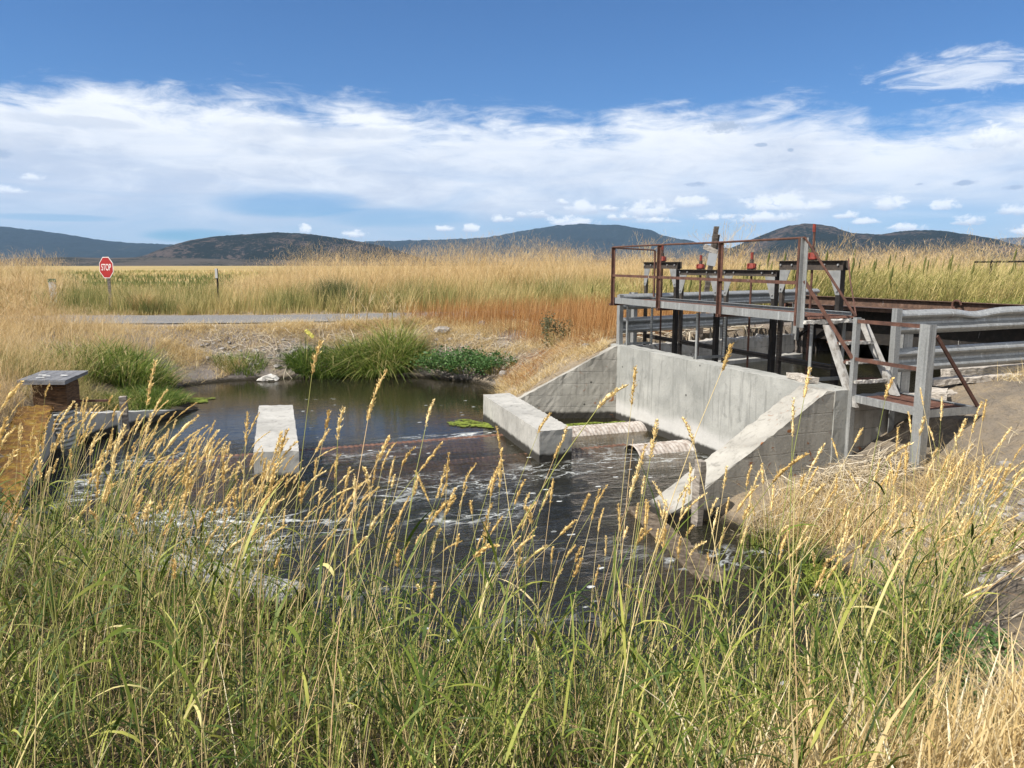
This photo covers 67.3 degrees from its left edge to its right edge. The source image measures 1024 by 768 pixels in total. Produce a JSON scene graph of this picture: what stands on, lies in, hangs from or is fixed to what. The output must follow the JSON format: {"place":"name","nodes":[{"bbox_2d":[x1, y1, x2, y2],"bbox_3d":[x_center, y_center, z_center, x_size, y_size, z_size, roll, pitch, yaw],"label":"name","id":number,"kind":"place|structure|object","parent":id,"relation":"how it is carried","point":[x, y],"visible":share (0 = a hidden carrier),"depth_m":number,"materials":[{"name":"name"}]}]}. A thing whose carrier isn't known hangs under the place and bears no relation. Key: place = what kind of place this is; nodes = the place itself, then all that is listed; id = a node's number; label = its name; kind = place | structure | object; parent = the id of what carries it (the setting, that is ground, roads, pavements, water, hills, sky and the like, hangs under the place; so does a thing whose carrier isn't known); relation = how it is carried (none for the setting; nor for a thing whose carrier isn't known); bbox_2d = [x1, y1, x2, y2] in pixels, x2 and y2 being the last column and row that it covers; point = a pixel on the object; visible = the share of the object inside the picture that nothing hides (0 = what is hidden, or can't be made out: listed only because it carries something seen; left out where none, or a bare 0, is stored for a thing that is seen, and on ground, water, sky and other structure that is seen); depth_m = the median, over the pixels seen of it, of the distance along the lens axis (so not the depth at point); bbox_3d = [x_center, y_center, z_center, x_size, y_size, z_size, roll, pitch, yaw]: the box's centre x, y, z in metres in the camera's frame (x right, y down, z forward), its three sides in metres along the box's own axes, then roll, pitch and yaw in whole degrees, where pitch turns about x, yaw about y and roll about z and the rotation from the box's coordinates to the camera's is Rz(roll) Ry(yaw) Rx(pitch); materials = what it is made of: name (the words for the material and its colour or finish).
{"place":"outdoors","nodes":[
{"label":"outdoors","id":0,"kind":"place"},
{"bbox_2d":[0,226,173,258],"bbox_3d":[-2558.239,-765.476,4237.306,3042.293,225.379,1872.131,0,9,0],"label":"hill forested","id":1,"kind":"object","parent":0,"point":[12,239],"visible":0.39,"depth_m":3798.93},
{"bbox_2d":[0,290,178,458],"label":"dry grass","id":2,"kind":"structure","parent":0,"point":[13,364],"depth_m":16.40,"materials":[{"name":"beige plant"}]},
{"bbox_2d":[6,311,549,323],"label":"road","id":3,"kind":"structure","parent":0,"point":[197,318],"depth_m":24.24,"materials":[{"name":"grey asphalt"}]},
{"bbox_2d":[134,232,435,261],"bbox_3d":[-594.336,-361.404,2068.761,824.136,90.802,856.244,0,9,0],"label":"hill butte","id":4,"kind":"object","parent":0,"point":[260,246],"visible":0.66,"depth_m":1797.71,"materials":[{"name":"green plant"}]},
{"bbox_2d":[22,377,875,684],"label":"water","id":5,"kind":"structure","parent":0,"point":[382,477],"depth_m":9.92,"materials":[{"name":"liquid"}]},
{"bbox_2d":[189,397,214,402],"bbox_3d":[-7.254,0.362,17.169,1.113,0.004,0.752,0,9,0],"label":"algae mat","id":6,"kind":"object","parent":5,"relation":"on","point":[202,400],"visible":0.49,"depth_m":17.12,"materials":[{"name":"green plant"}]},
{"bbox_2d":[256,374,278,380],"bbox_3d":[-6.378,-0.171,20.087,0.550,0.162,0.270,0,9,0],"label":"rock","id":7,"kind":"object","parent":5,"relation":"on","point":[270,377],"visible":1,"depth_m":20.00,"materials":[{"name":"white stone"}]},
{"bbox_2d":[295,327,312,379],"bbox_3d":[-5.534,-0.880,20.549,0.540,1.547,0.629,-5,10,-28],"label":"cattail","id":8,"kind":"object","parent":5,"relation":"in","point":[301,359],"visible":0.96,"depth_m":20.57,"materials":[{"name":"green plant"}]},
{"bbox_2d":[304,329,313,337],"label":"folded leaf","id":9,"kind":"object","parent":8,"relation":"on","point":[306,331],"visible":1,"depth_m":20.43,"materials":[{"name":"yellow plant"}]},
{"bbox_2d":[447,419,493,427],"bbox_3d":[-0.725,0.767,14.550,1.207,0.004,0.612,7,12,40],"label":"algae mat","id":10,"kind":"object","parent":5,"relation":"on","point":[481,424],"visible":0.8,"depth_m":14.64,"materials":[{"name":"green plant"}]},
{"bbox_2d":[566,421,625,425],"bbox_3d":[1.581,0.759,14.604,1.760,0.004,0.422,-4,10,-22],"label":"algae mat","id":11,"kind":"object","parent":5,"relation":"on","point":[578,424],"visible":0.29,"depth_m":14.64,"materials":[{"name":"green plant"}]},
{"bbox_2d":[691,459,706,525],"bbox_3d":[2.171,1.265,8.952,0.105,0.773,0.142,-3,9,-19],"label":"wooden stake","id":12,"kind":"object","parent":5,"relation":"in","point":[698,490],"visible":0.93,"depth_m":8.91,"materials":[{"name":"grey wood"}]},
{"bbox_2d":[794,561,867,596],"bbox_3d":[2.999,1.876,7.393,0.499,0.004,0.934,-4,10,-25],"label":"algae mat","id":13,"kind":"object","parent":5,"relation":"on","point":[811,578],"visible":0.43,"depth_m":7.36,"materials":[{"name":"green plant"}]},
{"bbox_2d":[0,257,1021,265],"bbox_3d":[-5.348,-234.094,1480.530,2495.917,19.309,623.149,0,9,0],"label":"hill foot","id":14,"kind":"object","parent":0,"point":[138,261],"visible":0.23,"depth_m":1299.51},
{"bbox_2d":[0,266,1023,767],"bbox_3d":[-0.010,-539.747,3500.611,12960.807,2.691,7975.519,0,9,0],"label":"ground","id":15,"kind":"structure","parent":0,"point":[394,416],"depth_m":9.66,"materials":[{"name":"plant"}]},
{"bbox_2d":[0,267,34,325],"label":"dry stalk","id":16,"kind":"object","parent":15,"relation":"on","point":[8,289],"visible":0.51,"depth_m":19.99,"materials":[{"name":"beige plant"}]},
{"bbox_2d":[0,278,52,335],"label":"dry stalk","id":17,"kind":"object","parent":15,"relation":"on","point":[27,308],"visible":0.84,"depth_m":18.95,"materials":[{"name":"beige plant"}]},
{"bbox_2d":[0,405,56,514],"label":"mossy wall","id":18,"kind":"structure","parent":15,"relation":"on","point":[12,442],"depth_m":10.87,"materials":[{"name":"concrete"}]},
{"bbox_2d":[0,246,69,328],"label":"dry stalk","id":19,"kind":"object","parent":15,"relation":"on","point":[31,284],"visible":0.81,"depth_m":20.23,"materials":[{"name":"beige plant"}]},
{"bbox_2d":[48,279,56,301],"bbox_3d":[-16.831,-3.096,28.259,0.250,1.525,0.110,-3,9,-17],"label":"marker post","id":20,"kind":"object","parent":15,"relation":"on","point":[52,287],"visible":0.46,"depth_m":28.14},
{"bbox_2d":[17,370,107,454],"bbox_3d":[-7.349,0.626,12.847,1.262,1.629,0.720,0,9,0],"label":"stilling well","id":21,"kind":"object","parent":15,"relation":"on","point":[62,393],"visible":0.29,"depth_m":12.61,"materials":[{"name":"grey"}]},
{"bbox_2d":[13,336,133,385],"bbox_3d":[-9.222,-0.509,16.130,2.886,1.059,3.218,0,9,0],"label":"grass clump","id":22,"kind":"object","parent":15,"relation":"on","point":[89,365],"visible":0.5,"depth_m":15.96,"materials":[{"name":"plant"}]},
{"bbox_2d":[99,256,113,304],"bbox_3d":[-14.679,-3.491,28.047,0.761,2.310,0.132,4,10,27],"label":"stop sign","id":23,"kind":"object","parent":15,"relation":"on","point":[106,267],"visible":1,"depth_m":27.91,"materials":[{"name":"red metal"}]},
{"bbox_2d":[117,396,130,449],"bbox_3d":[-6.894,0.835,13.682,0.163,1.247,0.154,-2,9,-12],"label":"post","id":24,"kind":"object","parent":15,"relation":"on","point":[124,418],"visible":0.56,"depth_m":13.62,"materials":[{"name":"grey wood"}]},
{"bbox_2d":[53,334,205,389],"bbox_3d":[-8.742,-0.489,17.277,3.568,1.549,4.268,4,10,22],"label":"grass clump","id":25,"kind":"object","parent":15,"relation":"on","point":[139,366],"visible":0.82,"depth_m":17.02,"materials":[{"name":"green plant"}]},
{"bbox_2d":[122,283,158,313],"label":"grass clump","id":26,"kind":"object","parent":15,"relation":"on","point":[135,303],"visible":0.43,"depth_m":26.99,"materials":[{"name":"plant"}]},
{"bbox_2d":[76,408,206,443],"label":"concrete wall","id":27,"kind":"structure","parent":15,"relation":"on","point":[99,419],"depth_m":14.18,"materials":[{"name":"grey concrete"}]},
{"bbox_2d":[91,381,206,412],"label":"grass clump","id":28,"kind":"object","parent":15,"relation":"on","point":[175,398],"visible":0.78,"depth_m":15.79,"materials":[{"name":"green plant"}]},
{"bbox_2d":[123,546,309,632],"bbox_3d":[-2.726,2.050,7.078,1.764,0.850,0.430,3,9,16],"label":"concrete stub","id":29,"kind":"object","parent":15,"relation":"on","point":[265,584],"visible":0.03,"depth_m":6.87,"materials":[{"name":"grey concrete"}]},
{"bbox_2d":[215,269,219,307],"bbox_3d":[-11.209,-3.526,29.291,0.108,1.720,0.067,-3,9,-17],"label":"marker post","id":30,"kind":"object","parent":15,"relation":"on","point":[216,274],"visible":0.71,"depth_m":29.21,"materials":[{"name":"white metal"}]},
{"bbox_2d":[209,349,270,376],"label":"grass clump","id":31,"kind":"object","parent":15,"relation":"on","point":[246,370],"visible":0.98,"depth_m":20.60,"materials":[{"name":"green plant"}]},
{"bbox_2d":[253,405,300,531],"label":"baffle block","id":32,"kind":"structure","parent":15,"relation":"on","point":[274,420],"depth_m":10.82,"materials":[{"name":"concrete"}]},
{"bbox_2d":[11,311,615,419],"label":"bank litter","id":33,"kind":"object","parent":15,"relation":"on","point":[511,375],"visible":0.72,"depth_m":21.21,"materials":[{"name":"plant"}]},
{"bbox_2d":[265,340,367,383],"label":"grass clump","id":34,"kind":"object","parent":15,"relation":"on","point":[295,367],"visible":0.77,"depth_m":20.74,"materials":[{"name":"green plant"}]},
{"bbox_2d":[159,434,507,486],"bbox_3d":[-2.672,1.388,12.933,5.901,0.736,0.728,-3,9,-19],"label":"sunken pipe","id":35,"kind":"object","parent":15,"relation":"on","point":[477,440],"visible":0.37,"depth_m":12.81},
{"bbox_2d":[310,273,361,308],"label":"grass clump","id":36,"kind":"object","parent":15,"relation":"on","point":[334,285],"visible":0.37,"depth_m":29.13,"materials":[{"name":"plant"}]},
{"bbox_2d":[39,443,634,541],"bbox_3d":[-2.122,1.614,11.582,8.603,0.761,0.728,-3,9,-20],"label":"sunken pipe","id":37,"kind":"object","parent":15,"relation":"on","point":[605,449],"visible":0.41,"depth_m":11.52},
{"bbox_2d":[323,303,358,332],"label":"dry stalk","id":38,"kind":"object","parent":15,"relation":"on","point":[344,323],"visible":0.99,"depth_m":22.20,"materials":[{"name":"plant"}]},
{"bbox_2d":[342,274,379,327],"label":"dry stalk","id":39,"kind":"object","parent":15,"relation":"on","point":[353,302],"visible":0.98,"depth_m":22.52,"materials":[{"name":"plant"}]},
{"bbox_2d":[279,323,447,399],"bbox_3d":[-3.700,-0.755,21.195,5.508,1.756,4.015,0,9,0],"label":"grass clump","id":40,"kind":"object","parent":15,"relation":"on","point":[400,364],"visible":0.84,"depth_m":20.86,"materials":[{"name":"green plant"}]},
{"bbox_2d":[333,312,439,364],"bbox_3d":[-3.337,-1.302,21.380,3.405,1.667,3.099,0,9,0],"label":"grass clump","id":41,"kind":"object","parent":15,"relation":"on","point":[389,339],"visible":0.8,"depth_m":21.24,"materials":[{"name":"green plant"}]},
{"bbox_2d":[380,286,402,326],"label":"dry stalk","id":42,"kind":"object","parent":15,"relation":"on","point":[387,303],"visible":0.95,"depth_m":22.42,"materials":[{"name":"plant"}]},
{"bbox_2d":[0,242,794,315],"bbox_3d":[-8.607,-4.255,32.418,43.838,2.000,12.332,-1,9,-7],"label":"marsh reeds","id":43,"kind":"object","parent":15,"relation":"on","point":[251,304],"visible":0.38,"depth_m":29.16,"materials":[{"name":"plant"}]},
{"bbox_2d":[392,301,418,325],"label":"dry stalk","id":44,"kind":"object","parent":15,"relation":"on","point":[403,317],"visible":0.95,"depth_m":22.51,"materials":[{"name":"plant"}]},
{"bbox_2d":[433,326,450,332],"bbox_3d":[-2.017,-1.553,22.107,0.529,0.197,0.420,5,10,29],"label":"rock","id":45,"kind":"object","parent":15,"relation":"on","point":[438,328],"visible":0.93,"depth_m":21.96,"materials":[{"name":"grey stone"}]},
{"bbox_2d":[409,345,496,375],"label":"leafy shrub","id":46,"kind":"object","parent":15,"relation":"on","point":[450,361],"visible":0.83,"depth_m":19.99,"materials":[{"name":"green plant"}]},
{"bbox_2d":[196,324,768,379],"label":"dead stalks","id":47,"kind":"object","parent":15,"relation":"on","point":[710,329],"visible":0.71,"depth_m":20.89,"materials":[{"name":"beige plant"}]},
{"bbox_2d":[466,349,518,374],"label":"leafy shrub","id":48,"kind":"object","parent":15,"relation":"on","point":[484,364],"visible":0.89,"depth_m":19.38,"materials":[{"name":"green plant"}]},
{"bbox_2d":[1,268,1009,298],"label":"field grass","id":49,"kind":"structure","parent":15,"relation":"on","point":[144,275],"depth_m":83.23,"materials":[{"name":"plant"}]},
{"bbox_2d":[0,339,1023,767],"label":"reed grass","id":50,"kind":"structure","parent":15,"relation":"on","point":[150,589],"depth_m":3.46,"materials":[{"name":"green plant"}]},
{"bbox_2d":[0,228,1023,299],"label":"mustard thicket","id":51,"kind":"object","parent":15,"relation":"on","point":[349,262],"visible":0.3,"depth_m":39.23,"materials":[{"name":"plant"}]},
{"bbox_2d":[483,393,571,506],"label":"baffle block","id":52,"kind":"structure","parent":15,"relation":"on","point":[516,420],"depth_m":12.19,"materials":[{"name":"concrete"}]},
{"bbox_2d":[539,310,573,346],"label":"weed","id":53,"kind":"object","parent":15,"relation":"on","point":[547,323],"visible":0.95,"depth_m":18.35,"materials":[{"name":"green plant"}]},
{"bbox_2d":[397,285,735,344],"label":"russet grass","id":54,"kind":"structure","parent":15,"relation":"on","point":[579,314],"depth_m":21.70,"materials":[{"name":"brown plant"}]},
{"bbox_2d":[199,332,1023,594],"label":"gravel","id":55,"kind":"structure","parent":15,"relation":"on","point":[1021,557],"depth_m":7.75,"materials":[{"name":"grey stone"}]},
{"bbox_2d":[617,230,674,292],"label":"dry stalk","id":56,"kind":"object","parent":15,"relation":"on","point":[640,267],"visible":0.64,"depth_m":23.82,"materials":[{"name":"beige plant"}]},
{"bbox_2d":[643,246,681,353],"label":"slide gate","id":57,"kind":"structure","parent":15,"relation":"on","point":[672,267],"depth_m":14.80,"materials":[{"name":"black metal"}]},
{"bbox_2d":[625,505,734,631],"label":"concrete sill","id":58,"kind":"structure","parent":15,"relation":"on","point":[653,524],"depth_m":7.90,"materials":[{"name":"grey concrete"}]},
{"bbox_2d":[677,255,723,361],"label":"slide gate","id":59,"kind":"structure","parent":15,"relation":"on","point":[714,346],"depth_m":13.84,"materials":[{"name":"black metal"}]},
{"bbox_2d":[699,226,719,337],"bbox_3d":[4.370,-2.246,17.043,0.435,2.453,0.258,0,9,0],"label":"leaning post","id":60,"kind":"object","parent":15,"relation":"on","point":[712,249],"visible":0.63,"depth_m":16.86,"materials":[{"name":"grey wood"}]},
{"bbox_2d":[517,343,910,531],"bbox_3d":[2.329,0.626,12.801,3.730,2.074,7.034,-3,9,-20],"label":"concrete outlet","id":61,"kind":"object","parent":15,"relation":"on","point":[746,420],"visible":0.53,"depth_m":11.51,"materials":[{"name":"grey concrete"}]},
{"bbox_2d":[568,421,648,447],"bbox_3d":[1.476,1.100,14.032,1.970,0.729,0.729,-3,9,-20],"label":"culvert pipe","id":62,"kind":"object","parent":61,"relation":"attached to","point":[602,434],"visible":0.39,"depth_m":13.84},
{"bbox_2d":[623,440,697,488],"bbox_3d":[2.444,1.316,12.698,1.070,0.729,0.729,-3,9,-20],"label":"culvert pipe","id":63,"kind":"object","parent":61,"relation":"attached to","point":[676,447],"visible":0.58,"depth_m":12.41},
{"bbox_2d":[609,236,978,471],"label":"metal walkway","id":64,"kind":"structure","parent":61,"relation":"on","point":[894,400],"depth_m":9.79,"materials":[{"name":"metal"}]},
{"bbox_2d":[786,372,819,383],"bbox_3d":[3.920,-0.081,10.403,0.178,0.094,0.555,-2,9,-10],"label":"plank","id":65,"kind":"object","parent":61,"relation":"on","point":[799,377],"visible":0.87,"depth_m":10.32,"materials":[{"name":"beige wood"}]},
{"bbox_2d":[775,224,848,385],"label":"slide gate","id":66,"kind":"structure","parent":61,"relation":"on","point":[836,269],"depth_m":11.13,"materials":[{"name":"black metal"}]},
{"bbox_2d":[637,333,794,359],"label":"pool wall","id":67,"kind":"structure","parent":15,"relation":"on","point":[758,343],"depth_m":17.29,"materials":[{"name":"concrete"}]},
{"bbox_2d":[619,288,819,345],"bbox_3d":[4.765,-1.470,17.163,6.500,1.250,0.258,-6,11,-34],"label":"guardrail","id":68,"kind":"object","parent":67,"relation":"on","point":[638,324],"visible":0.38,"depth_m":16.57,"materials":[{"name":"metal"}]},
{"bbox_2d":[710,352,802,365],"bbox_3d":[4.542,-0.201,16.851,5.359,0.665,0.310,-6,10,-33],"label":"pool ledge","id":69,"kind":"object","parent":67,"relation":"attached to","point":[732,361],"visible":0.1,"depth_m":17.25,"materials":[{"name":"concrete"}]},
{"bbox_2d":[686,215,766,290],"bbox_3d":[6.075,-3.299,21.649,2.347,2.980,2.133,0,9,0],"label":"dry stalk","id":70,"kind":"object","parent":15,"relation":"on","point":[734,262],"visible":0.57,"depth_m":21.70,"materials":[{"name":"beige plant"}]},
{"bbox_2d":[721,252,779,372],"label":"slide gate","id":71,"kind":"structure","parent":15,"relation":"on","point":[751,271],"depth_m":12.33,"materials":[{"name":"black metal"}]},
{"bbox_2d":[489,359,1023,767],"bbox_3d":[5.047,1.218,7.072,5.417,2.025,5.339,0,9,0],"label":"dry grass","id":72,"kind":"structure","parent":15,"relation":"on","point":[857,468],"depth_m":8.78,"materials":[{"name":"beige plant"}]},
{"bbox_2d":[727,510,850,600],"bbox_3d":[2.804,1.641,7.728,1.157,0.491,1.911,0,9,0],"label":"grass clump","id":73,"kind":"object","parent":15,"relation":"on","point":[804,560],"visible":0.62,"depth_m":7.75,"materials":[{"name":"green plant"}]},
{"bbox_2d":[574,222,1023,314],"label":"olive reeds","id":74,"kind":"object","parent":15,"relation":"on","point":[918,284],"visible":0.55,"depth_m":22.99,"materials":[{"name":"green plant"}]},
{"bbox_2d":[812,227,859,294],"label":"dry stalk","id":75,"kind":"object","parent":15,"relation":"on","point":[833,257],"visible":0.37,"depth_m":23.59,"materials":[{"name":"beige plant"}]},
{"bbox_2d":[818,682,951,738],"bbox_3d":[1.943,1.627,3.773,0.827,0.222,0.737,6,10,33],"label":"mallow weed","id":76,"kind":"object","parent":15,"relation":"on","point":[889,702],"visible":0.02,"depth_m":3.89,"materials":[{"name":"green plant"}]},
{"bbox_2d":[783,295,1023,346],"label":"steel bridge","id":77,"kind":"structure","parent":15,"relation":"on","point":[876,309],"depth_m":16.41,"materials":[{"name":"metal"}]},
{"bbox_2d":[931,387,947,400],"bbox_3d":[5.381,0.157,9.780,0.261,0.194,0.338,5,10,30],"label":"plank","id":78,"kind":"object","parent":15,"relation":"on","point":[937,393],"visible":0.43,"depth_m":9.64,"materials":[{"name":"beige wood"}]},
{"bbox_2d":[947,389,956,396],"bbox_3d":[6.299,0.064,10.231,1.876,0.208,0.241,-2,9,-15],"label":"plank","id":79,"kind":"object","parent":15,"relation":"on","point":[951,392],"visible":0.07,"depth_m":9.96,"materials":[{"name":"beige wood"}]},
{"bbox_2d":[887,306,1023,432],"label":"guardrail","id":80,"kind":"object","parent":15,"relation":"on","point":[902,351],"visible":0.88,"depth_m":10.20,"materials":[{"name":"metal"}]},
{"bbox_2d":[904,680,1011,747],"bbox_3d":[2.172,1.524,3.409,0.873,0.193,0.730,0,9,0],"label":"mallow weed","id":81,"kind":"object","parent":15,"relation":"on","point":[962,686],"visible":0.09,"depth_m":3.60,"materials":[{"name":"green plant"}]},
{"bbox_2d":[911,620,1023,688],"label":"mallow weed","id":82,"kind":"object","parent":15,"relation":"on","point":[990,633],"visible":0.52,"depth_m":4.09,"materials":[{"name":"green plant"}]},
{"bbox_2d":[932,373,1021,385],"bbox_3d":[7.171,-0.116,10.632,3.345,0.144,0.231,-2,9,-13],"label":"plank","id":83,"kind":"object","parent":15,"relation":"on","point":[937,381],"visible":0.61,"depth_m":10.31,"materials":[{"name":"beige wood"}]},
{"bbox_2d":[940,363,1023,376],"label":"plank","id":84,"kind":"object","parent":15,"relation":"on","point":[970,371],"visible":0.48,"depth_m":10.70,"materials":[{"name":"beige wood"}]},
{"bbox_2d":[951,295,1023,304],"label":"grass clump","id":85,"kind":"object","parent":15,"relation":"on","point":[1012,302],"visible":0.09,"depth_m":20.71,"materials":[{"name":"beige plant"}]},
{"bbox_2d":[974,260,1023,296],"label":"pipe fence","id":86,"kind":"object","parent":15,"relation":"on","point":[995,262],"visible":0.41,"depth_m":24.67,"materials":[{"name":"black metal"}]},
{"bbox_2d":[1014,512,1023,524],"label":"rock","id":87,"kind":"object","parent":15,"relation":"on","point":[1017,518],"visible":0.72,"depth_m":6.80,"materials":[{"name":"grey stone"}]},
{"bbox_2d":[0,0,1023,247],"label":"sky","id":88,"kind":"structure","parent":0,"point":[127,121],"materials":[{"name":"blue"}]},
{"bbox_2d":[364,223,727,262],"bbox_3d":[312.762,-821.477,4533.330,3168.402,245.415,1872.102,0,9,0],"label":"hill forested","id":89,"kind":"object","parent":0,"point":[603,236],"visible":0.38,"depth_m":3993.65,"materials":[{"name":"plant"}]},
{"bbox_2d":[735,348,940,394],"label":"forebay water","id":90,"kind":"structure","parent":0,"point":[865,370],"depth_m":16.20,"materials":[{"name":"black liquid"}]},
{"bbox_2d":[717,223,1023,261],"bbox_3d":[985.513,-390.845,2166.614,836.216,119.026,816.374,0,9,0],"label":"hill butte","id":91,"kind":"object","parent":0,"point":[824,233],"visible":0.62,"depth_m":1930.90,"materials":[{"name":"plant"}]},
{"bbox_2d":[998,237,1023,245],"bbox_3d":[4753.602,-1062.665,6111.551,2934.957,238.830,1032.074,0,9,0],"label":"distant hill","id":92,"kind":"structure","parent":0,"point":[1012,241],"depth_m":5968.23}
]}

